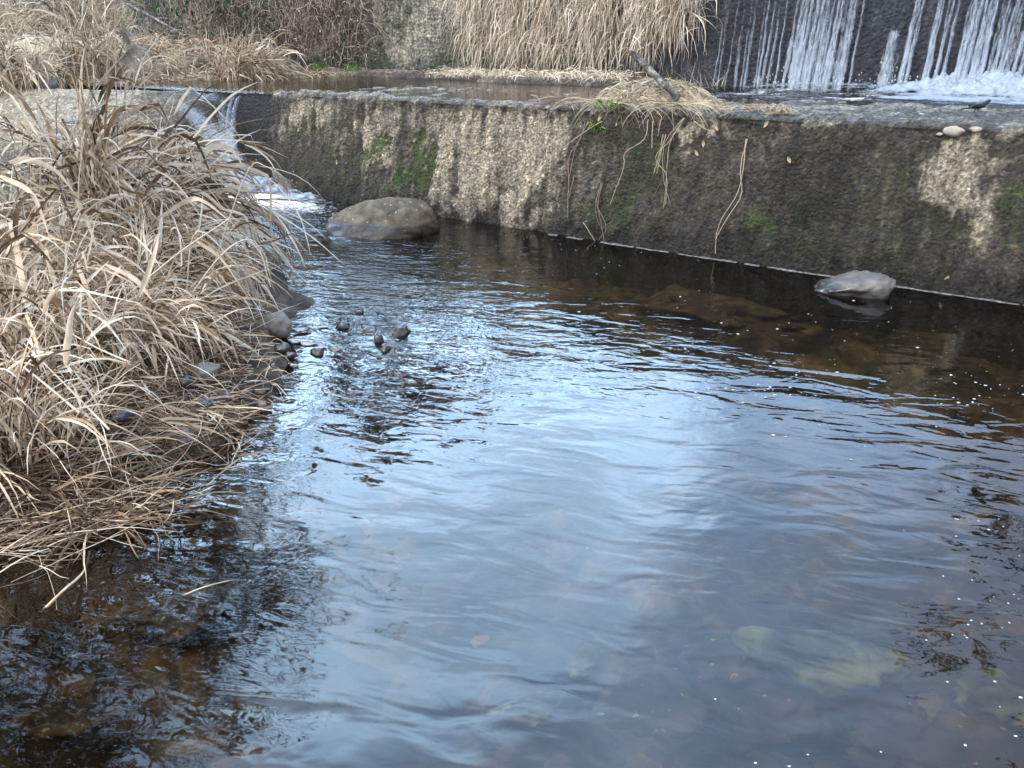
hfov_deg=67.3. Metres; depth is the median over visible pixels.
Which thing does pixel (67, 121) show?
stone
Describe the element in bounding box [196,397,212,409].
stone
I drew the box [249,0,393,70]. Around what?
vine thicket
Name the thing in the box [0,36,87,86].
dry grass
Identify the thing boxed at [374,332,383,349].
stone
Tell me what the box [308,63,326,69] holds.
green weed
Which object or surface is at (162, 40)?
straw bank
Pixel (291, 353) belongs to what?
floating leaf
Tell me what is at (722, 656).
sunken stone
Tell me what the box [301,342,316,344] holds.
floating leaf
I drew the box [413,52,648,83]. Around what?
fallen grass
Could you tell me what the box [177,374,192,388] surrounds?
stone
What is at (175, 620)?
sunken stone
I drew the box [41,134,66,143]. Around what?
stone
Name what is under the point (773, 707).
sunken stone
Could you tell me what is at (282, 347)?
stone
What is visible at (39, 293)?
reed clump
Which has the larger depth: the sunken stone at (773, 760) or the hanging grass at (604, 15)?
the hanging grass at (604, 15)
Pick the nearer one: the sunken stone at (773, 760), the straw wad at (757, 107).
the sunken stone at (773, 760)
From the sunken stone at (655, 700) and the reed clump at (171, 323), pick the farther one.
the reed clump at (171, 323)
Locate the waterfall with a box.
[716,0,1023,104]
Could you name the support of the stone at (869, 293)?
in the water at (284, 202)
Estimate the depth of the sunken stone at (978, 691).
2.27 m
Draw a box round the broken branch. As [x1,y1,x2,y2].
[626,49,680,100]
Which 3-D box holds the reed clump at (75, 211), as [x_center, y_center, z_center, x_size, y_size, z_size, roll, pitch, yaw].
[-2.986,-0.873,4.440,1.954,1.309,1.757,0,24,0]
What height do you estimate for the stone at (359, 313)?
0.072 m
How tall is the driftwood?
0.673 m
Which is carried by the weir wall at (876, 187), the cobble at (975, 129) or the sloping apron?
the cobble at (975, 129)
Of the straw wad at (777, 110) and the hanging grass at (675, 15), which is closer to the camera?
the straw wad at (777, 110)
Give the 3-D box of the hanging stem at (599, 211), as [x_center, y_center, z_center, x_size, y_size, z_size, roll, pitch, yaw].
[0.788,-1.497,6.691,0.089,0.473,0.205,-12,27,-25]
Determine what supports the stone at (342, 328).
in the water at (284, 202)
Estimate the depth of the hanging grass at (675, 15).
10.45 m
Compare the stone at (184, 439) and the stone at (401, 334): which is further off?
the stone at (401, 334)
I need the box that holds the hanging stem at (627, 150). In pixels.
[610,119,648,203]
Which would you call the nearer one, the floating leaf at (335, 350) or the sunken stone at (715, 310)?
the floating leaf at (335, 350)
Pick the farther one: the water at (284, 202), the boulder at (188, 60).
the boulder at (188, 60)
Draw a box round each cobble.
[942,126,965,136]
[969,126,981,132]
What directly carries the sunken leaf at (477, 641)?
on the ground at (426, 502)
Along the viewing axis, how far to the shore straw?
3.99 m
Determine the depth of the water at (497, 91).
9.80 m
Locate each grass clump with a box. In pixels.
[0,0,60,37]
[0,0,181,89]
[0,12,90,96]
[1,0,150,38]
[172,14,312,92]
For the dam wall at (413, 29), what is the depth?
10.29 m
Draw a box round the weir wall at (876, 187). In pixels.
[263,85,1023,370]
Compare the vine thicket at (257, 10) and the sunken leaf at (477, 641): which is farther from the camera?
the vine thicket at (257, 10)
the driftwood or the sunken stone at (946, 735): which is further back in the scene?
the driftwood
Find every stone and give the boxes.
[3,696,129,742]
[25,77,57,88]
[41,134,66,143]
[65,117,86,123]
[109,406,133,424]
[127,586,234,646]
[169,426,196,447]
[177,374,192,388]
[193,362,220,382]
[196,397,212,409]
[215,390,233,402]
[248,305,265,315]
[254,311,292,338]
[274,342,290,353]
[301,693,346,723]
[310,348,323,360]
[335,320,349,335]
[355,307,363,318]
[359,324,376,336]
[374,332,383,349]
[380,343,390,355]
[392,326,410,342]
[484,690,567,736]
[564,642,600,678]
[593,664,708,739]
[634,293,806,331]
[677,632,762,685]
[692,663,835,753]
[730,626,915,698]
[735,750,814,767]
[811,270,895,323]
[869,329,958,372]
[890,707,1023,767]
[952,667,1023,729]
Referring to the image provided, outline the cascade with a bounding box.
[193,99,318,200]
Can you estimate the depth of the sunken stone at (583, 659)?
2.54 m
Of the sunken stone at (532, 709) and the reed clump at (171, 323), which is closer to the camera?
the sunken stone at (532, 709)
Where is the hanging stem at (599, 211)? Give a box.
[595,183,612,238]
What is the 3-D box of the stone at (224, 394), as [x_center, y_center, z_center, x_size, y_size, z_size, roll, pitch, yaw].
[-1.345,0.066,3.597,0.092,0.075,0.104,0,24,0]
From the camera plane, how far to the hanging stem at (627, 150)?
6.50 m
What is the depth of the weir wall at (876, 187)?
6.25 m
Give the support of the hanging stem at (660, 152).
hanging from the weir wall at (876, 187)
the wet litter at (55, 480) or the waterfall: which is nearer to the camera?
the wet litter at (55, 480)
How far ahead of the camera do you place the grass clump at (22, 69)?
9.70 m
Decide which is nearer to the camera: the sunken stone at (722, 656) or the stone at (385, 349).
the sunken stone at (722, 656)
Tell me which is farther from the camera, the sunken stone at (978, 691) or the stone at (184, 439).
the stone at (184, 439)
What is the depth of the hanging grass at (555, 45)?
11.49 m
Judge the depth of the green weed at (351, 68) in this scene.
13.67 m
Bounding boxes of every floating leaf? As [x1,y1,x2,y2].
[287,352,296,355]
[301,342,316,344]
[330,349,340,351]
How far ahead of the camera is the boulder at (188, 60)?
13.06 m
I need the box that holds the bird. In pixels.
[961,99,990,113]
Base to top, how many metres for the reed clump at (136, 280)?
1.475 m
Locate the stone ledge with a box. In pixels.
[290,67,673,93]
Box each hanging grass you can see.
[439,0,537,73]
[486,0,613,74]
[560,0,690,76]
[616,0,721,74]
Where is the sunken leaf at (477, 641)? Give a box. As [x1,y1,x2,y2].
[470,635,489,647]
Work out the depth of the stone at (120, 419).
3.18 m
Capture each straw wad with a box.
[726,93,781,111]
[758,102,803,114]
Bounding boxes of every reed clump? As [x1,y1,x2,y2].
[0,0,340,319]
[0,114,168,291]
[0,144,246,404]
[0,145,308,351]
[0,172,230,437]
[0,252,231,531]
[3,200,291,413]
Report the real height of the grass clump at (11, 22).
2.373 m
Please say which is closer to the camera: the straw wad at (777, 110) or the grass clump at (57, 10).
the straw wad at (777, 110)
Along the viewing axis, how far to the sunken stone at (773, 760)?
2.04 m
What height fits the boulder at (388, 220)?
0.652 m
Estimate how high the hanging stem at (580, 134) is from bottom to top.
0.268 m
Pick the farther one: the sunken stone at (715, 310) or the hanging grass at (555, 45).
the hanging grass at (555, 45)
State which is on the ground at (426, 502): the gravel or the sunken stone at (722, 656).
the gravel
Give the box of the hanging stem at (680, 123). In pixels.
[652,118,684,207]
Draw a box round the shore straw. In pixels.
[118,279,300,416]
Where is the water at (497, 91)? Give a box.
[58,76,1023,132]
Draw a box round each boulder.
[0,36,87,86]
[165,56,212,70]
[325,197,439,267]
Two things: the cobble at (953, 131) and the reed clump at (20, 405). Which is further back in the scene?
the cobble at (953, 131)
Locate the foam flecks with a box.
[424,101,1023,766]
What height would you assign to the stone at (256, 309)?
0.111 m
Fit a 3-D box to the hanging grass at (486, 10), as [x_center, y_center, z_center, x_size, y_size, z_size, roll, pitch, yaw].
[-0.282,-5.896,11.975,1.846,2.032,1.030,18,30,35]
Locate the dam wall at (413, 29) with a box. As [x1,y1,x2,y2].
[0,0,1023,108]
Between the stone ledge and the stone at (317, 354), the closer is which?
the stone at (317, 354)
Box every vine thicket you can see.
[128,0,305,57]
[161,0,304,54]
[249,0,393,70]
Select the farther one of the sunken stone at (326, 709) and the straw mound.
the straw mound
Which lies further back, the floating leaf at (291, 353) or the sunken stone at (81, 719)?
the floating leaf at (291, 353)
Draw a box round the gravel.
[0,333,278,531]
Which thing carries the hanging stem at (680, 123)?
hanging from the straw mound
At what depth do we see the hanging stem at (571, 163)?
6.82 m
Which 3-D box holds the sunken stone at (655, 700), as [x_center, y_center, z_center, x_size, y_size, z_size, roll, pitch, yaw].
[0.417,1.023,2.415,0.392,0.148,0.287,-10,26,-21]
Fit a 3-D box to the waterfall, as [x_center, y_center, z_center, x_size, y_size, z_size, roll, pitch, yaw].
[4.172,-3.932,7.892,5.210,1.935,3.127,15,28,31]
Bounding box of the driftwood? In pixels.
[126,3,185,36]
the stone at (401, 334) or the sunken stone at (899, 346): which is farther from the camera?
the sunken stone at (899, 346)
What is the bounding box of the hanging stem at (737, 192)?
[715,139,747,253]
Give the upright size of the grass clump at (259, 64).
1.792 m
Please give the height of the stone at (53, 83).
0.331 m
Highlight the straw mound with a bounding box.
[530,64,773,135]
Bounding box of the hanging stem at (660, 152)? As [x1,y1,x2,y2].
[654,134,665,171]
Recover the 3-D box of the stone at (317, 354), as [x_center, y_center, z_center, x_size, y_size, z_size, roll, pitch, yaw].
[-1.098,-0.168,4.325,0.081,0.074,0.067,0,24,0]
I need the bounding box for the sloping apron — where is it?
[0,88,278,221]
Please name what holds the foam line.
on the water at (284, 202)
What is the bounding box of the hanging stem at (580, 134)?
[557,121,601,150]
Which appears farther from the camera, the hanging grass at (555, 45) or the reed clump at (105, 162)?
the hanging grass at (555, 45)
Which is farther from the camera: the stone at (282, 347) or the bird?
the bird
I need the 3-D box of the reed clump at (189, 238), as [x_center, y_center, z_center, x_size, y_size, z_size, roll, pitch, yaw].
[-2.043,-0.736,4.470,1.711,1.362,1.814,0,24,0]
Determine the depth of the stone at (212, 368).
3.67 m
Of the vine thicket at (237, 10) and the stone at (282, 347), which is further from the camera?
the vine thicket at (237, 10)
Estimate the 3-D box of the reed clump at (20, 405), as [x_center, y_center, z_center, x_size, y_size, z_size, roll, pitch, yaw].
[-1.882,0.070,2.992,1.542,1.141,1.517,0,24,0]
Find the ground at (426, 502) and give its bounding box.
[0,18,1023,767]
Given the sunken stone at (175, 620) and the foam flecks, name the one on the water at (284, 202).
the foam flecks
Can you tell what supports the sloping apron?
on the ground at (426, 502)
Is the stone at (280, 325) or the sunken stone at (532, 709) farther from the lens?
the stone at (280, 325)
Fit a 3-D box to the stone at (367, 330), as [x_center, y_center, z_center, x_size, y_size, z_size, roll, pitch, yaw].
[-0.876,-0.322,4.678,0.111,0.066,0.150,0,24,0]
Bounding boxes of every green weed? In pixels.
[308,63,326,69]
[339,64,364,70]
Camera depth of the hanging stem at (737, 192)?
6.05 m
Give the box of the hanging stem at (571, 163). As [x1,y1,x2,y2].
[567,121,588,217]
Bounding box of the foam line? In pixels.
[547,233,1023,305]
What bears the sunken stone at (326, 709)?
on the ground at (426, 502)
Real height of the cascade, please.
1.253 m
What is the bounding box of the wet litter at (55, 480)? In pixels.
[0,315,312,587]
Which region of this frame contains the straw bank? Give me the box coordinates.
[0,14,355,84]
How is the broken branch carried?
on the straw mound

